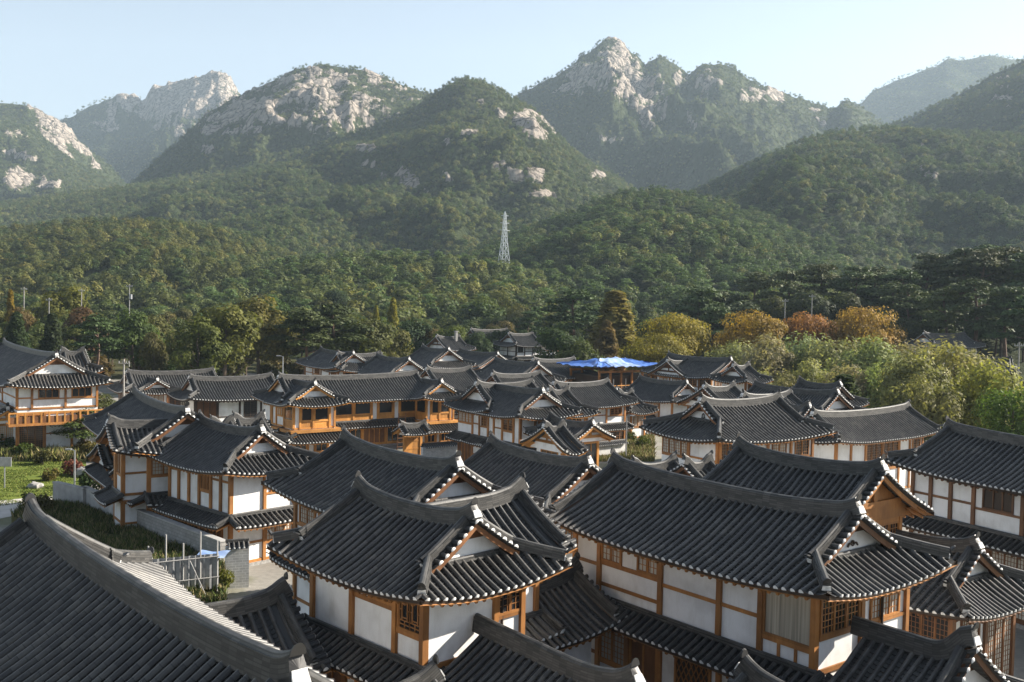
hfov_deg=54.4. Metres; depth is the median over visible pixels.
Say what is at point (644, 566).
window
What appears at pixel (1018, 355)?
utility pole
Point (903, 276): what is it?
pine tree
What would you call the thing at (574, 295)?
pine tree
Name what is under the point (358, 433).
window
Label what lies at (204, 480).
window
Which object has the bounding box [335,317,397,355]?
broadleaf tree
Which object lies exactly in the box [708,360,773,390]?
tiled house
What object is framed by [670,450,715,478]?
tiled house
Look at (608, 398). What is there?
tiled house
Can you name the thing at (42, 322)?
broadleaf tree
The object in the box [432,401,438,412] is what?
window
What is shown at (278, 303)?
broadleaf tree
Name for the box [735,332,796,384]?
willow tree
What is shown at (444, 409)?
window
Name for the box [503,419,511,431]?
window
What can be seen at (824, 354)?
willow tree
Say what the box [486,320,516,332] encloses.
broadleaf tree
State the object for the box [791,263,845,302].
pine tree
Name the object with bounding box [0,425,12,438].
window
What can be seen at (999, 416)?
willow tree
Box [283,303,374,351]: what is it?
pine tree
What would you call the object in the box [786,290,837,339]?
broadleaf tree
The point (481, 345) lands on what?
broadleaf tree
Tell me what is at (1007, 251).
pine tree
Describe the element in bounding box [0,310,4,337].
broadleaf tree
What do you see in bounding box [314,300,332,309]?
broadleaf tree
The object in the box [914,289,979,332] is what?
pine tree
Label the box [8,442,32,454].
shrub
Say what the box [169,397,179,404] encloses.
door
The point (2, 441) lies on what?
shrub
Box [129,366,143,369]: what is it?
shrub
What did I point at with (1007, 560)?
door
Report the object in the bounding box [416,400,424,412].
window
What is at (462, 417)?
window
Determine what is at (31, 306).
broadleaf tree
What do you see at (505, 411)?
tiled house
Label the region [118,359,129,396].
utility pole
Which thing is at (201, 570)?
sheet metal fence
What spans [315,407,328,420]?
window
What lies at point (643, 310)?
pine tree
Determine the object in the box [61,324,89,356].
broadleaf tree
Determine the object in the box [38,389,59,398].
window
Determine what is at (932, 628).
door
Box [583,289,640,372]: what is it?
conical tree
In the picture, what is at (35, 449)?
shrub
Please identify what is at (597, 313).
pine tree
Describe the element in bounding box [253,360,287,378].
shrub
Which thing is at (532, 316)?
pine tree
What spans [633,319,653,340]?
broadleaf tree
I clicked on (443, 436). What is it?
window
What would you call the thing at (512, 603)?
window
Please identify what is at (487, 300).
broadleaf tree
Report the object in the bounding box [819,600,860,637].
window
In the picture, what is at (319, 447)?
window
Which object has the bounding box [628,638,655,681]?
door
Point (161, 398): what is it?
window
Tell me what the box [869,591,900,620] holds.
window
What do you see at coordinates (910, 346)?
willow tree
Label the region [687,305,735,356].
pine tree
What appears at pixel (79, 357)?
tiled house
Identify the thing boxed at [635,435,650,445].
shrub
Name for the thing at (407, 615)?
window
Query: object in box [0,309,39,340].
broadleaf tree
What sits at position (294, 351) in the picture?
broadleaf tree
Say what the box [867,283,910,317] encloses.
pine tree
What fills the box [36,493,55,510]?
shrub
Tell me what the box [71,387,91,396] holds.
window
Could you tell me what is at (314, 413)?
tiled house
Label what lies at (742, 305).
pine tree
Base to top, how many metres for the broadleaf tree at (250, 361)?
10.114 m
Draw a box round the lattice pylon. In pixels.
[498,212,509,275]
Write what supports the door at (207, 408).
in the tiled house at (221, 398)
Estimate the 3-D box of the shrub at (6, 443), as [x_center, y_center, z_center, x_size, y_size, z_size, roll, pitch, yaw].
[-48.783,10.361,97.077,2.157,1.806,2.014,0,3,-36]
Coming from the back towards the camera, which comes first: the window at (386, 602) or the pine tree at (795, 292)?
the pine tree at (795, 292)
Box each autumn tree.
[616,333,690,372]
[631,312,719,358]
[713,308,793,363]
[780,311,837,350]
[820,305,907,364]
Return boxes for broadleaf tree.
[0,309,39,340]
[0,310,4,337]
[4,306,36,333]
[22,302,40,310]
[27,324,63,349]
[32,284,90,341]
[32,316,68,346]
[58,313,73,342]
[61,306,107,356]
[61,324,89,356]
[90,300,114,319]
[92,319,123,366]
[103,308,164,369]
[126,347,146,369]
[127,314,174,350]
[136,331,168,370]
[156,311,176,326]
[163,315,232,372]
[163,317,193,332]
[165,329,191,358]
[172,308,192,322]
[191,302,263,375]
[229,297,253,312]
[230,349,267,374]
[236,294,292,373]
[264,297,289,315]
[277,295,303,309]
[283,327,303,357]
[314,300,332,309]
[323,288,348,306]
[331,314,361,333]
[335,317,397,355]
[359,311,372,322]
[360,297,373,314]
[378,311,387,319]
[381,329,414,357]
[395,317,432,354]
[399,316,414,324]
[400,314,421,324]
[412,319,440,337]
[414,324,443,342]
[427,325,467,343]
[465,330,493,351]
[469,295,500,318]
[479,316,505,328]
[483,329,513,351]
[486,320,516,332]
[489,290,516,310]
[502,295,520,307]
[502,303,530,320]
[506,309,532,330]
[511,295,523,306]
[532,326,592,358]
[554,339,605,371]
[564,329,580,347]
[583,326,592,339]
[630,308,638,319]
[633,314,659,338]
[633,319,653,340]
[696,340,726,356]
[746,295,795,341]
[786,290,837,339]
[822,291,868,335]
[879,306,920,334]
[891,317,928,348]
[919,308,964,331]
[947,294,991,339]
[966,306,994,351]
[974,296,1020,356]
[998,308,1023,361]
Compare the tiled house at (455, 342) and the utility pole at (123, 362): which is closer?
the utility pole at (123, 362)
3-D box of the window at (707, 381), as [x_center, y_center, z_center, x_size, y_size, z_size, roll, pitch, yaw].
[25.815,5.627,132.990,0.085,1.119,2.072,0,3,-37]
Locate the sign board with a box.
[0,457,11,487]
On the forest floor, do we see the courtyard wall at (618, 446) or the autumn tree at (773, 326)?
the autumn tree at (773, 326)
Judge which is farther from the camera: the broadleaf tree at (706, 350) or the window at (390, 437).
the broadleaf tree at (706, 350)
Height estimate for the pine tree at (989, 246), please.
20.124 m
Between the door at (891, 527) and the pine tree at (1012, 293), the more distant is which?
the pine tree at (1012, 293)
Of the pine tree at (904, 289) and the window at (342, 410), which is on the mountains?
the pine tree at (904, 289)
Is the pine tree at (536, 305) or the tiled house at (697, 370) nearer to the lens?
the tiled house at (697, 370)
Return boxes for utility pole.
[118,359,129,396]
[126,284,132,366]
[1014,342,1023,377]
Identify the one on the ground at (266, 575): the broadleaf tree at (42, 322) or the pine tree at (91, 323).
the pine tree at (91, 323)
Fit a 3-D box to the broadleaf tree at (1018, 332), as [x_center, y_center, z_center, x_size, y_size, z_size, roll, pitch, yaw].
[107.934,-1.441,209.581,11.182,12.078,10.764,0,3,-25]
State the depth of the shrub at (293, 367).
195.51 m
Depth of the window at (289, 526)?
60.15 m
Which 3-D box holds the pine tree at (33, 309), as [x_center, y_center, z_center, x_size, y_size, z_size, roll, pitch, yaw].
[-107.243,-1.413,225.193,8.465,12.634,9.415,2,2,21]
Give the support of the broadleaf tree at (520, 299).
on the mountains
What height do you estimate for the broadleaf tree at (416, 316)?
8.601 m
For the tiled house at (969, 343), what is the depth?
188.88 m
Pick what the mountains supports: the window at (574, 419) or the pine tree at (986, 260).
the pine tree at (986, 260)
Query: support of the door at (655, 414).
in the tiled house at (664, 396)
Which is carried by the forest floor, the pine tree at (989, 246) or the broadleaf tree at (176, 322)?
the broadleaf tree at (176, 322)
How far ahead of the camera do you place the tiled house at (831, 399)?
97.54 m
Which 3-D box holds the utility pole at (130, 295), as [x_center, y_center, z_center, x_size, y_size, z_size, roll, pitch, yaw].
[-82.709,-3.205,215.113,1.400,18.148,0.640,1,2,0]
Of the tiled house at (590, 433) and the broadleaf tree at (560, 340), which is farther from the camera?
the broadleaf tree at (560, 340)
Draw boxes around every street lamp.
[65,448,75,484]
[625,415,634,455]
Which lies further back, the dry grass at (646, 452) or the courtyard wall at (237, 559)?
the dry grass at (646, 452)
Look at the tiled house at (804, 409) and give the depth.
89.18 m
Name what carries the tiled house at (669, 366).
on the ground at (266, 575)
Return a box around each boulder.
[26,481,43,487]
[73,467,84,476]
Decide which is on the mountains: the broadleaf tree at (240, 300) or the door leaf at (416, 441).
the broadleaf tree at (240, 300)
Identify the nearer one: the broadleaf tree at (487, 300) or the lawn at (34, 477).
the lawn at (34, 477)
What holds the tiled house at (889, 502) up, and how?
on the ground at (266, 575)
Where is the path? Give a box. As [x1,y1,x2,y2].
[0,496,52,517]
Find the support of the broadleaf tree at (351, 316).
on the forest floor
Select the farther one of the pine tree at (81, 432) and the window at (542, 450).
the pine tree at (81, 432)
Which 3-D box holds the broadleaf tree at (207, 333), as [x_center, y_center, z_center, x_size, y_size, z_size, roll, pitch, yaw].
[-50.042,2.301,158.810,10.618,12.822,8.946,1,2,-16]
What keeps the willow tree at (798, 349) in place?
on the forest floor
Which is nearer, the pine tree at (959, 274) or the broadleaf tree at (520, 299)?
the pine tree at (959, 274)
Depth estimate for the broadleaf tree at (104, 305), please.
291.04 m
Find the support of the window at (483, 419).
in the tiled house at (505, 411)
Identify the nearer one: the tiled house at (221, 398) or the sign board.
the sign board
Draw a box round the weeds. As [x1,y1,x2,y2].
[10,497,229,602]
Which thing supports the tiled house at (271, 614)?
on the ground at (266, 575)
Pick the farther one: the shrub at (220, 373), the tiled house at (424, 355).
the shrub at (220, 373)
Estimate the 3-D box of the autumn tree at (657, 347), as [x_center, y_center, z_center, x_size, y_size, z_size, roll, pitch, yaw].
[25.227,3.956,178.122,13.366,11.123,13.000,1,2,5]
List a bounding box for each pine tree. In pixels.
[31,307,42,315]
[49,407,97,443]
[68,314,124,364]
[98,393,114,411]
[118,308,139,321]
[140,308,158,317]
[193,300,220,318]
[263,308,349,374]
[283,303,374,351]
[306,316,341,344]
[330,321,354,350]
[364,304,379,314]
[455,324,469,331]
[459,319,479,329]
[484,337,499,353]
[507,317,526,331]
[512,310,543,332]
[529,304,544,333]
[540,287,600,337]
[558,303,583,324]
[590,310,601,316]
[635,302,653,320]
[658,285,726,349]
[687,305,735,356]
[691,290,751,329]
[705,300,762,336]
[725,271,784,316]
[755,269,829,309]
[787,284,803,296]
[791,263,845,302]
[828,265,887,341]
[846,266,900,321]
[862,268,932,302]
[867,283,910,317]
[877,284,937,325]
[898,252,954,291]
[901,308,931,321]
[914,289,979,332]
[925,247,997,312]
[936,248,1014,341]
[939,278,1010,340]
[945,253,995,311]
[959,244,1014,297]
[967,285,1023,356]
[981,295,1023,338]
[985,245,1023,285]
[985,252,1023,296]
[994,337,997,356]
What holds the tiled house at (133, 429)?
on the ground at (266, 575)
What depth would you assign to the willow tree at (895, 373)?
121.39 m
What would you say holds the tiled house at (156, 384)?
on the ground at (266, 575)
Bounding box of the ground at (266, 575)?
[0,373,1023,679]
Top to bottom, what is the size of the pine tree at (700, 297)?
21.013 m
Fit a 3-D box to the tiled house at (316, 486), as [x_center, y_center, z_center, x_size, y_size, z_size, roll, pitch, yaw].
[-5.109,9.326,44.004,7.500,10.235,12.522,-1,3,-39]
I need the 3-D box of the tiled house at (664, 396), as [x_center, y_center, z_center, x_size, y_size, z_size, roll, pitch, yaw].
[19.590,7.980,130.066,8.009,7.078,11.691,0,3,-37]
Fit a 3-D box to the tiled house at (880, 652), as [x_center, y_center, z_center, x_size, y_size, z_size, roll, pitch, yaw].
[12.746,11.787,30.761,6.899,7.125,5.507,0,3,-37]
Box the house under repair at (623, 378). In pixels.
[556,356,656,387]
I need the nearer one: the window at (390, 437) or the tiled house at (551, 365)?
the window at (390, 437)
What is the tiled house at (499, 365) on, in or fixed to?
on the ground at (266, 575)
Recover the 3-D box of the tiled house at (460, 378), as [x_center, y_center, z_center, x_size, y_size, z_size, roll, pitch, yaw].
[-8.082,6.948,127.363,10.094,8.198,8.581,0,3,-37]
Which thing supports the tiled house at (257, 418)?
on the ground at (266, 575)
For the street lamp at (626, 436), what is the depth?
102.97 m
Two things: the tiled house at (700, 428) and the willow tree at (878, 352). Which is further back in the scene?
the willow tree at (878, 352)
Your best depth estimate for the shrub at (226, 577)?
51.30 m
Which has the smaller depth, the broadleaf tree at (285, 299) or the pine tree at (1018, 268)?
the pine tree at (1018, 268)
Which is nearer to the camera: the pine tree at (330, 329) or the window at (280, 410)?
the window at (280, 410)
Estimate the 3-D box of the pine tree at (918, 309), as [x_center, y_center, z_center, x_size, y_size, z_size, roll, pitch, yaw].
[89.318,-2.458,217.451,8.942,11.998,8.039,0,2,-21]
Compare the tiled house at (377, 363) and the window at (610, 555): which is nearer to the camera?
the window at (610, 555)
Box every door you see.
[18,414,43,447]
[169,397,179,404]
[197,401,216,417]
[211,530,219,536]
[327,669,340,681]
[363,428,384,442]
[457,443,470,461]
[610,431,623,439]
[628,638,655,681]
[648,403,657,416]
[880,521,898,532]
[909,613,947,639]
[987,616,1012,674]
[990,551,1023,621]
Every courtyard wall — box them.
[225,538,249,588]
[420,441,457,456]
[599,439,627,455]
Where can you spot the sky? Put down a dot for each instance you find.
(58, 57)
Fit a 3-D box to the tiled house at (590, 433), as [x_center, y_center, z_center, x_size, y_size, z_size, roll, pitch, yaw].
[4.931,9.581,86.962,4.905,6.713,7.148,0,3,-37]
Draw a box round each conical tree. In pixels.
[2,311,30,347]
[4,289,14,321]
[36,312,63,353]
[372,305,379,323]
[386,297,399,349]
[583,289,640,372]
[594,319,622,370]
[832,374,861,396]
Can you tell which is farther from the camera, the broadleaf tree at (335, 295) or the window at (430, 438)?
the broadleaf tree at (335, 295)
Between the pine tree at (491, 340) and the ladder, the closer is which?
the ladder
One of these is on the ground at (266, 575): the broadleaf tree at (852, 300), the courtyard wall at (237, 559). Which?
the courtyard wall at (237, 559)
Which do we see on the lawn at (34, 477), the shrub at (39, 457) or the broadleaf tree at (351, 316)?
the shrub at (39, 457)
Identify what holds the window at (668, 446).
in the tiled house at (700, 428)
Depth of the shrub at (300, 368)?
185.41 m
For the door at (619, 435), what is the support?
in the tiled house at (608, 398)
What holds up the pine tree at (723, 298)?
on the forest floor
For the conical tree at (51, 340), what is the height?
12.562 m
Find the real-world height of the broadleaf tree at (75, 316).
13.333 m
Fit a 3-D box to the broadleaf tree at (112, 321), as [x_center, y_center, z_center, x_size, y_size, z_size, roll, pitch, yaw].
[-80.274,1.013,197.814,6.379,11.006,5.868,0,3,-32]
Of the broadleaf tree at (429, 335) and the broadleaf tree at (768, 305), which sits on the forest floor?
the broadleaf tree at (429, 335)
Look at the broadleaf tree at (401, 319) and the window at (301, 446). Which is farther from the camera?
the broadleaf tree at (401, 319)
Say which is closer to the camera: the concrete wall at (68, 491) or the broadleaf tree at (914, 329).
the concrete wall at (68, 491)
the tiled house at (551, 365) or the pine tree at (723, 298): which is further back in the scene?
the pine tree at (723, 298)
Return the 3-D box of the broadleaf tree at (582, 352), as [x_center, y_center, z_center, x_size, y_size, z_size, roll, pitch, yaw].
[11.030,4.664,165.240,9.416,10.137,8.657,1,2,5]
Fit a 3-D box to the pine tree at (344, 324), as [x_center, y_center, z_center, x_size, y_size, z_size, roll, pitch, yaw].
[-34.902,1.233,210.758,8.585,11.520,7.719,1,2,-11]
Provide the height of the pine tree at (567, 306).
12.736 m
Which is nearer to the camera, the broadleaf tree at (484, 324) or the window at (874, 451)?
the window at (874, 451)
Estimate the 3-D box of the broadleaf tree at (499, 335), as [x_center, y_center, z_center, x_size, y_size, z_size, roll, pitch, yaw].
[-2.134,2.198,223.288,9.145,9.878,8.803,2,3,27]
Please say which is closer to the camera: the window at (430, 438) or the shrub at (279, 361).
the window at (430, 438)
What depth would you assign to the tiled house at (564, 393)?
106.49 m
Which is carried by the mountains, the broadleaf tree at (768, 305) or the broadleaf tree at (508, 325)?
the broadleaf tree at (768, 305)
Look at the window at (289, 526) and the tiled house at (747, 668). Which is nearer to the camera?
the tiled house at (747, 668)
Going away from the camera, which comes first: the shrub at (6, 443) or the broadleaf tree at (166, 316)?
the shrub at (6, 443)
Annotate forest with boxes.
[0,37,1023,346]
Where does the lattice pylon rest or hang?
on the mountains
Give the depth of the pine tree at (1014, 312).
190.16 m
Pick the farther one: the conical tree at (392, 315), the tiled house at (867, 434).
the conical tree at (392, 315)
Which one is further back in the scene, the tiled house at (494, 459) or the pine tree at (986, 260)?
the pine tree at (986, 260)
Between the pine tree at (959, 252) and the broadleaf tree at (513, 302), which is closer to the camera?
the pine tree at (959, 252)
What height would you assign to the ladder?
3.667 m
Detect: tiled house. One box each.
[0,337,113,448]
[0,402,13,443]
[0,493,334,681]
[59,345,104,396]
[82,384,198,528]
[87,443,113,470]
[107,365,217,404]
[109,468,113,479]
[148,409,318,566]
[167,370,274,420]
[205,572,331,673]
[209,413,237,425]
[232,409,291,444]
[251,367,466,452]
[261,425,548,614]
[266,470,627,681]
[295,345,366,374]
[317,349,383,373]
[355,351,424,374]
[399,654,444,681]
[401,343,477,367]
[420,363,483,419]
[425,331,477,352]
[440,613,645,681]
[441,375,583,461]
[456,347,506,369]
[463,430,601,558]
[464,368,550,390]
[465,327,507,347]
[474,355,567,383]
[493,330,542,361]
[520,417,588,455]
[523,410,615,466]
[530,354,596,381]
[533,332,557,357]
[544,448,957,681]
[545,375,639,439]
[546,383,600,420]
[617,386,658,439]
[621,373,696,422]
[631,450,678,470]
[639,350,732,389]
[639,388,837,463]
[647,356,690,380]
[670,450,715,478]
[677,379,741,406]
[702,432,933,532]
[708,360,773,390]
[727,648,784,681]
[737,386,803,404]
[746,378,867,409]
[782,396,811,415]
[792,375,869,406]
[805,399,942,490]
[820,615,1023,681]
[884,415,1023,629]
[895,529,1023,676]
[901,330,986,362]
[939,355,1020,379]
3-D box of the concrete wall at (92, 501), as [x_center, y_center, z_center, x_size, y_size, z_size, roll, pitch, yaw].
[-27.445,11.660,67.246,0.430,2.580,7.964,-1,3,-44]
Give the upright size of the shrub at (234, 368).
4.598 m
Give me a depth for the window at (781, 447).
69.39 m
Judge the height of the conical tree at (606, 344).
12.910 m
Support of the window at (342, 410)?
in the tiled house at (314, 413)
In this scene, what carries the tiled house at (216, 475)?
on the ground at (266, 575)
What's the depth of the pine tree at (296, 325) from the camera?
170.72 m
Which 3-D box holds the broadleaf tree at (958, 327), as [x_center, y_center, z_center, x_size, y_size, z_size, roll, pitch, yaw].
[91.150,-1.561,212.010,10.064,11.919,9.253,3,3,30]
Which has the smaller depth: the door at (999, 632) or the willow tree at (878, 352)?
the door at (999, 632)
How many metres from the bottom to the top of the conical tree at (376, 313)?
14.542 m
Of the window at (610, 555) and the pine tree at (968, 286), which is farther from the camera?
the pine tree at (968, 286)
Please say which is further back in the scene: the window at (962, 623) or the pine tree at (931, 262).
the pine tree at (931, 262)
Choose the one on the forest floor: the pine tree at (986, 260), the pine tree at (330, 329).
the pine tree at (330, 329)
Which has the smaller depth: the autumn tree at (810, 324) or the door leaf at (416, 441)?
the door leaf at (416, 441)
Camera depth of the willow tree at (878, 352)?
148.29 m
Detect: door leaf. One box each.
[406,437,412,452]
[413,436,419,453]
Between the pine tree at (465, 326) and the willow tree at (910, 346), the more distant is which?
the pine tree at (465, 326)
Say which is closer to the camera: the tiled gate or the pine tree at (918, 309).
the tiled gate
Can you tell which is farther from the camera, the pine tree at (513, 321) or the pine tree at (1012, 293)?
the pine tree at (513, 321)
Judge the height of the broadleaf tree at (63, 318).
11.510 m
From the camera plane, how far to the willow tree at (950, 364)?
125.85 m
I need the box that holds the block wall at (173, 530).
[136,509,225,561]
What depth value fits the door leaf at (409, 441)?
101.35 m
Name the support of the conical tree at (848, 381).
on the ground at (266, 575)
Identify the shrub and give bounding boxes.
[0,434,13,448]
[0,438,14,447]
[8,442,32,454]
[17,492,39,506]
[32,446,44,455]
[32,449,54,463]
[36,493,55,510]
[41,468,59,480]
[60,458,84,475]
[72,438,92,449]
[78,470,93,486]
[79,442,95,454]
[90,355,115,376]
[92,481,99,489]
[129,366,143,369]
[151,360,177,370]
[215,364,230,375]
[219,568,235,587]
[227,357,248,375]
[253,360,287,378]
[264,354,291,373]
[288,356,304,374]
[295,365,303,373]
[625,431,636,440]
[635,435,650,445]
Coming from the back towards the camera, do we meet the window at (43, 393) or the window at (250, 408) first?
the window at (250, 408)
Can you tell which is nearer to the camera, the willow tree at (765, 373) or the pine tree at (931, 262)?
the willow tree at (765, 373)
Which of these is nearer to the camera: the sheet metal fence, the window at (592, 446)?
the sheet metal fence
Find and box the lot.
[11,514,220,602]
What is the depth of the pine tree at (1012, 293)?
194.04 m
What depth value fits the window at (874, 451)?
84.79 m
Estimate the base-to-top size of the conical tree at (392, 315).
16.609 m
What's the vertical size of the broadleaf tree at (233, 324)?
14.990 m
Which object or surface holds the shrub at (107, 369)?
on the forest floor
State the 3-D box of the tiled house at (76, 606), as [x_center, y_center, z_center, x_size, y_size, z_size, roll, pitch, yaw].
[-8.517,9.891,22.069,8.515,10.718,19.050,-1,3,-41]
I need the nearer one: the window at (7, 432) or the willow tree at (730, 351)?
the window at (7, 432)
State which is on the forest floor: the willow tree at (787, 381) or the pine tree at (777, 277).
the willow tree at (787, 381)
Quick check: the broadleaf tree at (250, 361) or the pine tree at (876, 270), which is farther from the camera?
the pine tree at (876, 270)
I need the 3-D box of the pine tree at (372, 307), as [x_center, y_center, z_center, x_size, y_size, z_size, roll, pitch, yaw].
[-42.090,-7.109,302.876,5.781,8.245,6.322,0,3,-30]
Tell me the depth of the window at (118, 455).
63.22 m
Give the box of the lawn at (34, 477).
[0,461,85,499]
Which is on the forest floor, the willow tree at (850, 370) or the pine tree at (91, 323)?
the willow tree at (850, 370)
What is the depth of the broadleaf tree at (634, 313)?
294.41 m
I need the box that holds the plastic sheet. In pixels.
[197,550,229,557]
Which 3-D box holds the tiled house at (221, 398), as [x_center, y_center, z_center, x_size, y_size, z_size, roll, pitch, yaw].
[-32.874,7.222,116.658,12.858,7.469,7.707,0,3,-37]
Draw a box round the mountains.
[0,36,1023,395]
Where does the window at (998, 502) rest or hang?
in the tiled house at (967, 480)
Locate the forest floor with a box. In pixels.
[91,352,924,438]
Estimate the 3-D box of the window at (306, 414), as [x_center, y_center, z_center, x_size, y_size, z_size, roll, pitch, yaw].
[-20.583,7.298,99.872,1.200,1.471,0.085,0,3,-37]
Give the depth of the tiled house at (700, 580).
35.21 m
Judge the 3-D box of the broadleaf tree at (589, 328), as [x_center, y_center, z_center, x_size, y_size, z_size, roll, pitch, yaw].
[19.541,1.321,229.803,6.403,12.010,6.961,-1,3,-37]
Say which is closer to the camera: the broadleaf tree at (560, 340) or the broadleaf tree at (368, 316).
the broadleaf tree at (560, 340)
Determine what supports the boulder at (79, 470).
on the lawn at (34, 477)
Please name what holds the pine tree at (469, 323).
on the forest floor
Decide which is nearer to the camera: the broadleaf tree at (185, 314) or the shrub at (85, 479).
the shrub at (85, 479)
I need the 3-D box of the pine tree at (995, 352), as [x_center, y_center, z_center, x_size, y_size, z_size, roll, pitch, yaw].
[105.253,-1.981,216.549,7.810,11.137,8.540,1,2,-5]
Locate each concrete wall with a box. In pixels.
[52,481,87,504]
[83,486,112,513]
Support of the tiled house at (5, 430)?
on the ground at (266, 575)
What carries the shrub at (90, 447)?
on the bank
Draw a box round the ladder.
[396,413,405,449]
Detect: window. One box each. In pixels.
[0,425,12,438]
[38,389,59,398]
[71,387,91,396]
[117,454,120,474]
[149,395,163,401]
[151,459,167,475]
[200,475,208,491]
[244,401,256,417]
[266,523,292,540]
[278,407,282,415]
[284,406,291,420]
[295,445,306,449]
[299,506,315,524]
[301,408,312,420]
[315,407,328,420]
[316,444,326,451]
[336,403,352,415]
[348,429,361,438]
[355,403,370,414]
[368,595,391,605]
[379,402,392,413]
[387,427,402,441]
[397,602,418,636]
[400,401,414,411]
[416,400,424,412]
[427,434,434,442]
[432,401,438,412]
[441,402,448,412]
[441,433,447,440]
[458,411,470,423]
[481,416,486,426]
[499,590,520,616]
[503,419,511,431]
[541,449,557,454]
[567,418,581,420]
[581,442,596,464]
[599,631,624,667]
[601,545,622,565]
[610,407,621,415]
[633,415,642,426]
[636,556,657,577]
[662,438,686,456]
[673,657,711,681]
[689,379,696,385]
[699,379,709,386]
[722,443,732,459]
[762,590,810,648]
[772,443,786,452]
[794,440,809,455]
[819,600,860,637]
[867,443,882,460]
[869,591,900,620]
[884,441,898,467]
[912,438,920,447]
[960,621,980,647]
[982,489,1013,514]
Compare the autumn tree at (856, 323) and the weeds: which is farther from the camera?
the autumn tree at (856, 323)
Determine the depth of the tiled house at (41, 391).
98.44 m
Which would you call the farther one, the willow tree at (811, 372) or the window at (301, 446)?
the willow tree at (811, 372)
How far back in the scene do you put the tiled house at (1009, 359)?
162.85 m
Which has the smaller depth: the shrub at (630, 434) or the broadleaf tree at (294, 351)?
the shrub at (630, 434)
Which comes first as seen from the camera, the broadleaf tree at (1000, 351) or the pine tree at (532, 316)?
the broadleaf tree at (1000, 351)
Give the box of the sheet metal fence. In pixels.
[147,532,219,593]
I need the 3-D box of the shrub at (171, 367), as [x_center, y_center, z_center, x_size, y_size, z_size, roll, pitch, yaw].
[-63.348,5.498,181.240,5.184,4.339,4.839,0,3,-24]
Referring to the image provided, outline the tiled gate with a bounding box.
[391,418,434,454]
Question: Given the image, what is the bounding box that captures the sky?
[0,0,1023,119]
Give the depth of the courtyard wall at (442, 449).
98.55 m
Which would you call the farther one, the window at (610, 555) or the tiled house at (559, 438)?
the tiled house at (559, 438)
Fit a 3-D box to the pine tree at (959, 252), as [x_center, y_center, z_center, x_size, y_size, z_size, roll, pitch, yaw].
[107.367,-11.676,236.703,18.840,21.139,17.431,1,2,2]
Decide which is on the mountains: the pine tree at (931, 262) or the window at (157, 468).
the pine tree at (931, 262)
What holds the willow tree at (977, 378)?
on the ground at (266, 575)
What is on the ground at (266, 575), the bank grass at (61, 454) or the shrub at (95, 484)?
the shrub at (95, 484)
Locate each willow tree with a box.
[704,338,754,366]
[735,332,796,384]
[757,367,773,384]
[767,369,802,386]
[778,331,832,375]
[791,358,835,384]
[797,333,869,381]
[822,359,872,398]
[823,335,901,375]
[852,362,912,408]
[870,338,933,377]
[870,346,960,419]
[896,374,966,441]
[908,336,1012,422]
[950,356,1023,428]
[970,380,1023,435]
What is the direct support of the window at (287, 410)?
in the tiled house at (314, 413)
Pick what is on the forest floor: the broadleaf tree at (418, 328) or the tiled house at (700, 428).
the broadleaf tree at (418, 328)
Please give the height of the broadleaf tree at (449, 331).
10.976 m
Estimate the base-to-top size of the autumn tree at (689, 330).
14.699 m
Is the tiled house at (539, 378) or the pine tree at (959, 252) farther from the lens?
the pine tree at (959, 252)
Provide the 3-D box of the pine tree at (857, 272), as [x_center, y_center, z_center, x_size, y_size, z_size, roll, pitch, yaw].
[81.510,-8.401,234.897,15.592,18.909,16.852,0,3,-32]
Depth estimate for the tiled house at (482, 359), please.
162.42 m
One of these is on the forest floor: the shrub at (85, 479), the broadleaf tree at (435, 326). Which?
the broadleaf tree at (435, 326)
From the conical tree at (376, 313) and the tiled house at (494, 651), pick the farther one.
the conical tree at (376, 313)
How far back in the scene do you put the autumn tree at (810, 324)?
192.02 m
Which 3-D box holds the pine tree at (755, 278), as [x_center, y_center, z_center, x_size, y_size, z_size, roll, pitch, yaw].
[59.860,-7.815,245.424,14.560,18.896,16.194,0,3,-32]
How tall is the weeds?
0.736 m
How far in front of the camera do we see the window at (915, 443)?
88.55 m
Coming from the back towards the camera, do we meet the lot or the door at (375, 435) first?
the door at (375, 435)
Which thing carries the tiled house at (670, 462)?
on the ground at (266, 575)
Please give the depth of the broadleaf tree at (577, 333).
251.40 m
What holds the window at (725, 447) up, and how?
in the tiled house at (700, 428)
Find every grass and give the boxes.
[0,442,99,461]
[599,433,657,461]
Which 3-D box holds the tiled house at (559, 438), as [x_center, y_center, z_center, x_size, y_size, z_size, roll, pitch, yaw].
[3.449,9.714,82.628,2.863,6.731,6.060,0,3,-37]
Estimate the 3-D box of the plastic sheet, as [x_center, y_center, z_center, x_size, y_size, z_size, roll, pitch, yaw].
[-15.332,10.902,51.010,1.500,0.100,1.200,1,2,0]
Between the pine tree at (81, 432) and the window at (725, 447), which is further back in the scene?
the pine tree at (81, 432)
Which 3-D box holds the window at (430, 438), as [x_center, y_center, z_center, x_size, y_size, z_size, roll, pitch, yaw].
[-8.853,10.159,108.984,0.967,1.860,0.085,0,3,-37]

